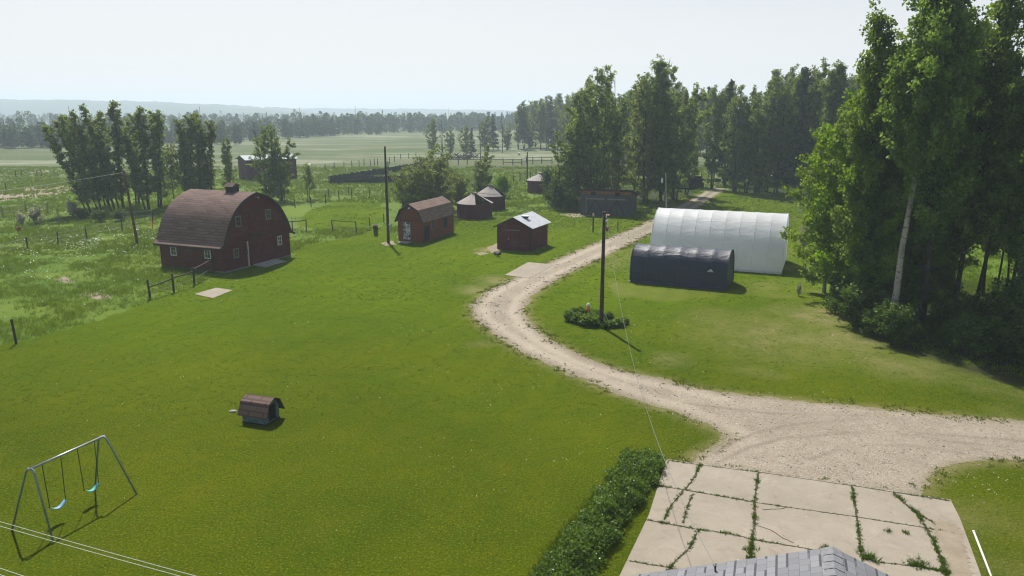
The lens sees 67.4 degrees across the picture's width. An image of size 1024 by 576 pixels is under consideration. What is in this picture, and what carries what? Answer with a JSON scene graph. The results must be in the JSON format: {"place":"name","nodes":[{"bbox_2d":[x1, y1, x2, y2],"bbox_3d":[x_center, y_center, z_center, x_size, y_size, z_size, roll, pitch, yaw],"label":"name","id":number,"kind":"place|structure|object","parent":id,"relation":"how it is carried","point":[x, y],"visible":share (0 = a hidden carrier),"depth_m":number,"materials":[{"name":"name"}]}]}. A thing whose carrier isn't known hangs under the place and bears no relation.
{"place":"outdoors","nodes":[
{"label":"outdoors","id":0,"kind":"place"},
{"bbox_2d":[0,99,323,116],"bbox_3d":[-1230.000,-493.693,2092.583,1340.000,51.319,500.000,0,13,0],"label":"hills","id":1,"kind":"structure","parent":0,"point":[35,107],"depth_m":2029.11,"materials":[{"name":"grey"}]},
{"bbox_2d":[0,190,1023,575],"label":"lawn","id":2,"kind":"structure","parent":0,"point":[508,520],"depth_m":37.10,"materials":[{"name":"green plant"}]},
{"bbox_2d":[11,435,136,540],"bbox_3d":[-15.601,6.903,27.298,2.010,2.422,3.573,5,14,21],"label":"swing set","id":3,"kind":"object","parent":2,"relation":"on","point":[64,501],"visible":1,"depth_m":26.88,"materials":[{"name":"blue metal"}]},
{"bbox_2d":[237,394,284,425],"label":"dog house","id":4,"kind":"structure","parent":2,"relation":"on","point":[258,410],"depth_m":35.25,"materials":[{"name":"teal wood"}]},
{"bbox_2d":[394,196,455,243],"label":"barn","id":5,"kind":"structure","parent":2,"relation":"on","point":[423,221],"depth_m":84.47,"materials":[{"name":"red wood"}]},
{"bbox_2d":[493,211,550,250],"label":"shed","id":6,"kind":"structure","parent":2,"relation":"on","point":[528,231],"depth_m":79.25,"materials":[{"name":"wood"}]},
{"bbox_2d":[505,262,554,277],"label":"concrete slab","id":7,"kind":"structure","parent":2,"relation":"on","point":[528,269],"depth_m":69.55,"materials":[{"name":"beige concrete"}]},
{"bbox_2d":[560,187,578,210],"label":"shrub","id":8,"kind":"object","parent":2,"relation":"on","point":[571,201],"visible":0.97,"depth_m":109.63,"materials":[{"name":"green plant"}]},
{"bbox_2d":[563,306,629,328],"bbox_3d":[5.644,1.943,52.192,3.525,1.082,4.373,-9,15,-33],"label":"flower bed","id":9,"kind":"object","parent":2,"relation":"on","point":[580,315],"visible":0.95,"depth_m":51.54,"materials":[{"name":"green plant"}]},
{"bbox_2d":[528,446,668,575],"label":"hedge","id":10,"kind":"object","parent":2,"relation":"on","point":[602,518],"visible":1,"depth_m":26.27,"materials":[{"name":"green plant"}]},
{"bbox_2d":[578,188,639,216],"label":"shed","id":11,"kind":"structure","parent":2,"relation":"on","point":[611,202],"depth_m":105.14,"materials":[{"name":"brown wood"}]},
{"bbox_2d":[587,198,604,214],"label":"door","id":12,"kind":"structure","parent":11,"relation":"in","point":[594,205],"depth_m":105.70,"materials":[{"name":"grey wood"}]},
{"bbox_2d":[607,199,625,215],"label":"door","id":13,"kind":"structure","parent":11,"relation":"in","point":[614,206],"depth_m":104.77,"materials":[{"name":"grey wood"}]},
{"bbox_2d":[636,54,687,201],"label":"aspen tree","id":14,"kind":"object","parent":2,"relation":"on","point":[662,82],"visible":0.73,"depth_m":117.82,"materials":[{"name":"green plant"}]},
{"bbox_2d":[628,243,734,290],"bbox_3d":[14.188,-1.987,64.178,8.031,3.079,3.940,6,14,23],"label":"shelter","id":15,"kind":"object","parent":2,"relation":"on","point":[691,267],"visible":1,"depth_m":62.91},
{"bbox_2d":[663,66,713,199],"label":"poplar tree","id":16,"kind":"object","parent":2,"relation":"on","point":[683,147],"visible":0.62,"depth_m":120.78,"materials":[{"name":"green plant"}]},
{"bbox_2d":[650,208,788,273],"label":"shelter","id":17,"kind":"object","parent":2,"relation":"on","point":[755,242],"visible":0.75,"depth_m":69.70,"materials":[{"name":"white plastic"}]},
{"bbox_2d":[716,93,749,191],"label":"poplar tree","id":18,"kind":"object","parent":2,"relation":"on","point":[732,162],"visible":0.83,"depth_m":134.13,"materials":[{"name":"green plant"}]},
{"bbox_2d":[732,84,762,192],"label":"poplar tree","id":19,"kind":"object","parent":2,"relation":"on","point":[748,107],"visible":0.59,"depth_m":132.74,"materials":[{"name":"green plant"}]},
{"bbox_2d":[632,546,889,575],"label":"house","id":20,"kind":"structure","parent":2,"relation":"on","point":[829,561],"depth_m":17.02,"materials":[{"name":"grey"}]},
{"bbox_2d":[736,76,790,193],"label":"poplar tree","id":21,"kind":"object","parent":2,"relation":"on","point":[755,118],"visible":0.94,"depth_m":130.64,"materials":[{"name":"green plant"}]},
{"bbox_2d":[779,125,852,292],"bbox_3d":[24.285,-5.953,58.859,7.410,13.224,7.770,1,13,2],"label":"aspen tree","id":22,"kind":"object","parent":2,"relation":"on","point":[826,242],"visible":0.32,"depth_m":58.47,"materials":[{"name":"green plant"}]},
{"bbox_2d":[820,271,854,313],"bbox_3d":[23.277,0.346,54.249,2.626,3.000,3.184,-1,13,-4],"label":"shrub","id":23,"kind":"object","parent":2,"relation":"on","point":[833,287],"visible":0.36,"depth_m":54.17,"materials":[{"name":"green plant"}]},
{"bbox_2d":[823,279,883,327],"bbox_3d":[22.885,0.995,50.950,3.667,3.218,3.285,-2,13,-9],"label":"shrub","id":24,"kind":"object","parent":2,"relation":"on","point":[854,301],"visible":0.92,"depth_m":50.49,"materials":[{"name":"green plant"}]},
{"bbox_2d":[859,308,883,336],"bbox_3d":[22.983,2.186,48.916,1.576,1.801,1.911,-8,15,-31],"label":"shrub","id":25,"kind":"object","parent":2,"relation":"on","point":[870,327],"visible":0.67,"depth_m":48.81,"materials":[{"name":"green plant"}]},
{"bbox_2d":[862,297,922,345],"bbox_3d":[23.453,2.028,47.110,3.334,2.926,2.987,-10,17,-38],"label":"shrub","id":26,"kind":"object","parent":2,"relation":"on","point":[894,322],"visible":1,"depth_m":46.71,"materials":[{"name":"green plant"}]},
{"bbox_2d":[0,115,1023,377],"bbox_3d":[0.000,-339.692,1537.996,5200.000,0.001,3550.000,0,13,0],"label":"ground","id":27,"kind":"structure","parent":0,"point":[358,149],"depth_m":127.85,"materials":[{"name":"green plant"}]},
{"bbox_2d":[39,114,94,214],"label":"poplar tree","id":28,"kind":"object","parent":27,"relation":"on","point":[80,190],"visible":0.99,"depth_m":105.04,"materials":[{"name":"green plant"}]},
{"bbox_2d":[52,109,104,211],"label":"poplar tree","id":29,"kind":"object","parent":27,"relation":"on","point":[81,137],"visible":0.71,"depth_m":106.57,"materials":[{"name":"green plant"}]},
{"bbox_2d":[60,102,119,210],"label":"poplar tree","id":30,"kind":"object","parent":27,"relation":"on","point":[102,153],"visible":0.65,"depth_m":108.17,"materials":[{"name":"green plant"}]},
{"bbox_2d":[84,110,113,205],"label":"poplar tree","id":31,"kind":"object","parent":27,"relation":"on","point":[100,115],"visible":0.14,"depth_m":113.92,"materials":[{"name":"green plant"}]},
{"bbox_2d":[93,100,130,208],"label":"poplar tree","id":32,"kind":"object","parent":27,"relation":"on","point":[116,131],"visible":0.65,"depth_m":110.50,"materials":[{"name":"green plant"}]},
{"bbox_2d":[124,112,144,204],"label":"poplar tree","id":33,"kind":"object","parent":27,"relation":"on","point":[131,129],"visible":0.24,"depth_m":115.40,"materials":[{"name":"green plant"}]},
{"bbox_2d":[119,106,155,209],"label":"poplar tree","id":34,"kind":"object","parent":27,"relation":"on","point":[147,187],"visible":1,"depth_m":110.45,"materials":[{"name":"green plant"}]},
{"bbox_2d":[146,109,170,207],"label":"poplar tree","id":35,"kind":"object","parent":27,"relation":"on","point":[158,157],"visible":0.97,"depth_m":111.73,"materials":[{"name":"green plant"}]},
{"bbox_2d":[162,143,184,198],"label":"young tree","id":36,"kind":"object","parent":27,"relation":"on","point":[170,156],"visible":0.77,"depth_m":116.15,"materials":[{"name":"green plant"}]},
{"bbox_2d":[172,114,200,190],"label":"poplar tree","id":37,"kind":"object","parent":27,"relation":"on","point":[191,132],"visible":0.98,"depth_m":115.90,"materials":[{"name":"green plant"}]},
{"bbox_2d":[176,112,206,188],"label":"poplar tree","id":38,"kind":"object","parent":27,"relation":"on","point":[197,143],"visible":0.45,"depth_m":118.55,"materials":[{"name":"green plant"}]},
{"bbox_2d":[0,116,382,148],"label":"woods","id":39,"kind":"object","parent":27,"relation":"on","point":[12,135],"visible":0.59,"depth_m":370.80,"materials":[{"name":"green plant"}]},
{"bbox_2d":[196,120,217,189],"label":"poplar tree","id":40,"kind":"object","parent":27,"relation":"on","point":[208,170],"visible":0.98,"depth_m":118.14,"materials":[{"name":"green plant"}]},
{"bbox_2d":[153,183,294,272],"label":"barn","id":41,"kind":"structure","parent":27,"relation":"on","point":[231,227],"depth_m":69.90,"materials":[{"name":"brown wood"}]},
{"bbox_2d":[248,209,265,235],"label":"loft door","id":42,"kind":"structure","parent":41,"relation":"in","point":[255,225],"depth_m":71.03,"materials":[{"name":"red wood"}]},
{"bbox_2d":[246,237,269,265],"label":"sliding door","id":43,"kind":"structure","parent":41,"relation":"in","point":[258,249],"depth_m":71.68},
{"bbox_2d":[220,135,236,187],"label":"poplar tree","id":44,"kind":"object","parent":27,"relation":"on","point":[228,165],"visible":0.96,"depth_m":124.91,"materials":[{"name":"green plant"}]},
{"bbox_2d":[245,124,284,197],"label":"poplar tree","id":45,"kind":"object","parent":27,"relation":"on","point":[261,143],"visible":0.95,"depth_m":120.19,"materials":[{"name":"green plant"}]},
{"bbox_2d":[235,154,298,179],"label":"shed","id":46,"kind":"structure","parent":27,"relation":"on","point":[246,172],"depth_m":160.74,"materials":[{"name":"grey wood"}]},
{"bbox_2d":[0,109,554,133],"bbox_3d":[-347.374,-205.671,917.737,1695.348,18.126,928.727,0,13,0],"label":"woods","id":47,"kind":"object","parent":27,"relation":"on","point":[409,123],"visible":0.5,"depth_m":572.63,"materials":[{"name":"green plant"}]},
{"bbox_2d":[267,129,300,200],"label":"poplar tree","id":48,"kind":"object","parent":27,"relation":"on","point":[284,180],"visible":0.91,"depth_m":121.54,"materials":[{"name":"green plant"}]},
{"bbox_2d":[297,201,389,229],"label":"mown patch","id":49,"kind":"object","parent":27,"relation":"on","point":[324,216],"visible":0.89,"depth_m":105.75,"materials":[{"name":"green plant"}]},
{"bbox_2d":[330,175,415,183],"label":"plank fence","id":50,"kind":"object","parent":27,"relation":"on","point":[372,179],"visible":0.56,"depth_m":152.66,"materials":[{"name":"grey wood"}]},
{"bbox_2d":[328,161,430,182],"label":"plank fence","id":51,"kind":"object","parent":27,"relation":"on","point":[372,172],"visible":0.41,"depth_m":169.83,"materials":[{"name":"grey wood"}]},
{"bbox_2d":[384,146,391,242],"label":"utility pole","id":52,"kind":"object","parent":27,"relation":"on","point":[388,226],"visible":1,"depth_m":82.44,"materials":[{"name":"brown wood"}]},
{"bbox_2d":[388,165,433,207],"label":"willow tree","id":53,"kind":"object","parent":27,"relation":"on","point":[410,193],"visible":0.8,"depth_m":104.00,"materials":[{"name":"green plant"}]},
{"bbox_2d":[401,143,461,201],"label":"willow tree","id":54,"kind":"object","parent":27,"relation":"on","point":[435,173],"visible":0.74,"depth_m":104.64,"materials":[{"name":"green plant"}]},
{"bbox_2d":[446,166,473,205],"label":"willow tree","id":55,"kind":"object","parent":27,"relation":"on","point":[461,186],"visible":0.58,"depth_m":111.21,"materials":[{"name":"green plant"}]},
{"bbox_2d":[456,192,492,218],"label":"granary","id":56,"kind":"structure","parent":27,"relation":"on","point":[474,205],"depth_m":102.12,"materials":[{"name":"grey metal"}]},
{"bbox_2d":[469,145,494,192],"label":"poplar tree","id":57,"kind":"object","parent":27,"relation":"on","point":[482,177],"visible":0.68,"depth_m":115.46,"materials":[{"name":"green plant"}]},
{"bbox_2d":[476,111,492,149],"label":"poplar tree","id":58,"kind":"object","parent":27,"relation":"on","point":[484,133],"visible":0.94,"depth_m":279.48,"materials":[{"name":"green plant"}]},
{"bbox_2d":[477,185,505,210],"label":"granary","id":59,"kind":"structure","parent":27,"relation":"on","point":[498,199],"depth_m":111.00,"materials":[{"name":"grey metal"}]},
{"bbox_2d":[493,172,514,196],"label":"shrub","id":60,"kind":"object","parent":27,"relation":"on","point":[501,180],"visible":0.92,"depth_m":126.72,"materials":[{"name":"green plant"}]},
{"bbox_2d":[514,100,532,149],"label":"poplar tree","id":61,"kind":"object","parent":27,"relation":"on","point":[522,116],"visible":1,"depth_m":284.65,"materials":[{"name":"green plant"}]},
{"bbox_2d":[527,173,545,193],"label":"granary","id":62,"kind":"structure","parent":27,"relation":"on","point":[533,184],"depth_m":133.94,"materials":[{"name":"white metal"}]},
{"bbox_2d":[533,98,549,149],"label":"poplar tree","id":63,"kind":"object","parent":27,"relation":"on","point":[541,112],"visible":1,"depth_m":284.49,"materials":[{"name":"green plant"}]},
{"bbox_2d":[538,96,562,148],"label":"poplar tree","id":64,"kind":"object","parent":27,"relation":"on","point":[557,114],"visible":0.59,"depth_m":289.92,"materials":[{"name":"green plant"}]},
{"bbox_2d":[547,131,574,204],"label":"poplar tree","id":65,"kind":"object","parent":27,"relation":"on","point":[561,169],"visible":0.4,"depth_m":114.84,"materials":[{"name":"green plant"}]},
{"bbox_2d":[547,175,577,209],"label":"shrub","id":66,"kind":"object","parent":27,"relation":"on","point":[557,186],"visible":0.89,"depth_m":111.17,"materials":[{"name":"green plant"}]},
{"bbox_2d":[562,93,608,206],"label":"poplar tree","id":67,"kind":"object","parent":27,"relation":"on","point":[575,173],"visible":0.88,"depth_m":113.09,"materials":[{"name":"green plant"}]},
{"bbox_2d":[564,65,622,188],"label":"poplar tree","id":68,"kind":"object","parent":27,"relation":"on","point":[597,176],"visible":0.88,"depth_m":112.52,"materials":[{"name":"green plant"}]},
{"bbox_2d":[599,212,608,326],"bbox_3d":[6.237,-1.092,50.277,0.934,7.770,0.297,7,15,27],"label":"utility pole","id":69,"kind":"object","parent":27,"relation":"on","point":[601,311],"visible":1,"depth_m":50.35,"materials":[{"name":"brown wood"}]},
{"bbox_2d":[605,95,637,189],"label":"poplar tree","id":70,"kind":"object","parent":27,"relation":"on","point":[620,170],"visible":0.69,"depth_m":115.48,"materials":[{"name":"green plant"}]},
{"bbox_2d":[624,74,646,190],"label":"poplar tree","id":71,"kind":"object","parent":27,"relation":"on","point":[632,134],"visible":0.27,"depth_m":123.75,"materials":[{"name":"green plant"}]},
{"bbox_2d":[621,72,675,203],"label":"poplar tree","id":72,"kind":"object","parent":27,"relation":"on","point":[642,131],"visible":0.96,"depth_m":117.13,"materials":[{"name":"green plant"}]},
{"bbox_2d":[674,89,700,193],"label":"poplar tree","id":73,"kind":"object","parent":27,"relation":"on","point":[692,146],"visible":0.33,"depth_m":129.07,"materials":[{"name":"green plant"}]},
{"bbox_2d":[701,84,728,188],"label":"poplar tree","id":74,"kind":"object","parent":27,"relation":"on","point":[717,106],"visible":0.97,"depth_m":139.60,"materials":[{"name":"green plant"}]},
{"bbox_2d":[707,79,742,185],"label":"spruce tree","id":75,"kind":"object","parent":27,"relation":"on","point":[729,96],"visible":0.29,"depth_m":145.29,"materials":[{"name":"green plant"}]},
{"bbox_2d":[468,188,1023,494],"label":"gravel drive","id":76,"kind":"structure","parent":27,"relation":"on","point":[916,442],"depth_m":35.07,"materials":[{"name":"beige gravel"}]},
{"bbox_2d":[466,232,1021,492],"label":"loose stones","id":77,"kind":"object","parent":76,"relation":"on","point":[629,369],"visible":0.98,"depth_m":47.38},
{"bbox_2d":[759,74,784,191],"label":"poplar tree","id":78,"kind":"object","parent":27,"relation":"on","point":[769,86],"visible":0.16,"depth_m":132.60,"materials":[{"name":"green plant"}]},
{"bbox_2d":[758,82,798,192],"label":"poplar tree","id":79,"kind":"object","parent":27,"relation":"on","point":[780,128],"visible":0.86,"depth_m":130.69,"materials":[{"name":"green plant"}]},
{"bbox_2d":[777,74,808,193],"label":"aspen tree","id":80,"kind":"object","parent":27,"relation":"on","point":[790,138],"visible":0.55,"depth_m":130.63,"materials":[{"name":"green plant"}]},
{"bbox_2d":[774,67,815,193],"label":"spruce tree","id":81,"kind":"object","parent":27,"relation":"on","point":[805,79],"visible":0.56,"depth_m":129.54,"materials":[{"name":"green plant"}]},
{"bbox_2d":[620,459,980,575],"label":"concrete pad","id":82,"kind":"object","parent":27,"relation":"on","point":[658,543],"visible":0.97,"depth_m":26.80,"materials":[{"name":"beige concrete"}]},
{"bbox_2d":[627,459,952,575],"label":"weeds in cracks","id":83,"kind":"object","parent":82,"relation":"on","point":[750,548],"visible":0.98,"depth_m":25.95,"materials":[{"name":"green plant"}]},
{"bbox_2d":[631,460,949,574],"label":"pad joints","id":84,"kind":"object","parent":82,"relation":"on","point":[856,516],"visible":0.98,"depth_m":27.18,"materials":[{"name":"plant"}]},
{"bbox_2d":[931,519,973,575],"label":"concrete slab","id":85,"kind":"structure","parent":82,"relation":"on","point":[952,545],"depth_m":25.18,"materials":[{"name":"concrete"}]},
{"bbox_2d":[796,57,831,194],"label":"poplar tree","id":86,"kind":"object","parent":27,"relation":"on","point":[814,72],"visible":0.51,"depth_m":127.74,"materials":[{"name":"green plant"}]},
{"bbox_2d":[805,71,847,191],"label":"poplar tree","id":87,"kind":"object","parent":27,"relation":"on","point":[815,97],"visible":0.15,"depth_m":126.27,"materials":[{"name":"green plant"}]},
{"bbox_2d":[817,59,854,128],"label":"aspen tree","id":88,"kind":"object","parent":27,"relation":"on","point":[832,89],"visible":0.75,"depth_m":119.62,"materials":[{"name":"green plant"}]},
{"bbox_2d":[806,88,916,282],"bbox_3d":[24.728,-6.203,53.930,8.423,15.929,8.033,7,15,29],"label":"aspen tree","id":89,"kind":"object","parent":27,"relation":"on","point":[826,261],"visible":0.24,"depth_m":54.74,"materials":[{"name":"green plant"}]},
{"bbox_2d":[823,0,908,307],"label":"aspen tree","id":90,"kind":"object","parent":27,"relation":"on","point":[872,173],"visible":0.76,"depth_m":50.74,"materials":[{"name":"green plant"}]},
{"bbox_2d":[824,188,911,310],"bbox_3d":[25.150,-2.496,52.632,5.974,9.270,6.264,-4,14,-16],"label":"aspen tree","id":91,"kind":"object","parent":27,"relation":"on","point":[888,226],"visible":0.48,"depth_m":51.36,"materials":[{"name":"green plant"}]},
{"bbox_2d":[866,152,910,301],"bbox_3d":[25.544,-3.875,52.462,3.433,12.041,2.950,6,14,24],"label":"aspen tree","id":92,"kind":"object","parent":27,"relation":"on","point":[888,164],"visible":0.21,"depth_m":51.35,"materials":[{"name":"green plant"}]},
{"bbox_2d":[889,204,924,306],"bbox_3d":[26.724,-1.729,51.832,2.226,8.132,2.592,4,13,16],"label":"aspen tree","id":93,"kind":"object","parent":27,"relation":"on","point":[913,272],"visible":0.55,"depth_m":51.38,"materials":[{"name":"green plant"}]},
{"bbox_2d":[863,160,985,306],"bbox_3d":[28.223,-3.544,52.889,7.569,11.202,7.218,4,14,19],"label":"aspen tree","id":94,"kind":"object","parent":27,"relation":"on","point":[940,258],"visible":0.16,"depth_m":51.39,"materials":[{"name":"green plant"}]},
{"bbox_2d":[880,0,988,324],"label":"aspen tree","id":95,"kind":"object","parent":27,"relation":"on","point":[946,198],"visible":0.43,"depth_m":48.08,"materials":[{"name":"green plant"}]},
{"bbox_2d":[873,0,998,306],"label":"aspen tree","id":96,"kind":"object","parent":27,"relation":"on","point":[931,85],"visible":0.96,"depth_m":45.85,"materials":[{"name":"green plant"}]},
{"bbox_2d":[895,1,983,285],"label":"aspen tree","id":97,"kind":"object","parent":27,"relation":"on","point":[920,281],"visible":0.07,"depth_m":51.08,"materials":[{"name":"green plant"}]},
{"bbox_2d":[931,224,962,319],"bbox_3d":[29.552,-1.566,52.003,2.206,7.737,1.895,0,13,-2],"label":"aspen tree","id":98,"kind":"object","parent":27,"relation":"on","point":[948,276],"visible":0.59,"depth_m":51.79,"materials":[{"name":"green plant"}]},
{"bbox_2d":[930,288,988,335],"bbox_3d":[28.145,1.644,47.765,2.960,3.382,3.589,-3,13,-11],"label":"shrub","id":99,"kind":"object","parent":27,"relation":"on","point":[958,306],"visible":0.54,"depth_m":47.54,"materials":[{"name":"green plant"}]},
{"bbox_2d":[942,314,981,353],"bbox_3d":[26.608,2.663,45.339,2.171,2.480,2.632,7,15,29],"label":"shrub","id":100,"kind":"object","parent":27,"relation":"on","point":[955,328],"visible":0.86,"depth_m":45.07,"materials":[{"name":"green plant"}]},
{"bbox_2d":[939,0,1023,300],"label":"aspen tree","id":101,"kind":"object","parent":27,"relation":"on","point":[998,53],"visible":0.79,"depth_m":48.50,"materials":[{"name":"green plant"}]},
{"bbox_2d":[960,306,1010,359],"bbox_3d":[27.411,2.737,44.132,3.283,2.881,2.941,-2,13,-9],"label":"shrub","id":102,"kind":"object","parent":27,"relation":"on","point":[985,335],"visible":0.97,"depth_m":43.84,"materials":[{"name":"green plant"}]},
{"bbox_2d":[978,185,1005,296],"bbox_3d":[36.699,-5.941,58.353,3.107,13.413,3.208,-5,14,-19],"label":"aspen tree","id":103,"kind":"object","parent":27,"relation":"on","point":[994,249],"visible":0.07,"depth_m":58.59,"materials":[{"name":"green plant"}]},
{"bbox_2d":[972,50,1023,302],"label":"aspen tree","id":104,"kind":"object","parent":27,"relation":"on","point":[1016,148],"visible":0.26,"depth_m":49.39,"materials":[{"name":"green plant"}]},
{"bbox_2d":[976,276,1023,331],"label":"shrub","id":105,"kind":"object","parent":27,"relation":"on","point":[1015,294],"visible":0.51,"depth_m":45.47,"materials":[{"name":"green plant"}]},
{"bbox_2d":[994,105,1023,292],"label":"aspen tree","id":106,"kind":"object","parent":27,"relation":"on","point":[1014,243],"visible":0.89,"depth_m":49.16,"materials":[{"name":"green plant"}]},
{"bbox_2d":[0,0,1023,110],"label":"sky","id":107,"kind":"structure","parent":0,"point":[340,54],"materials":[{"name":"white"}]},
{"bbox_2d":[289,108,738,114],"bbox_3d":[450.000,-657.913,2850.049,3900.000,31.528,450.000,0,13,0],"label":"hills","id":108,"kind":"structure","parent":0,"point":[337,111],"depth_m":2789.28,"materials":[{"name":"grey"}]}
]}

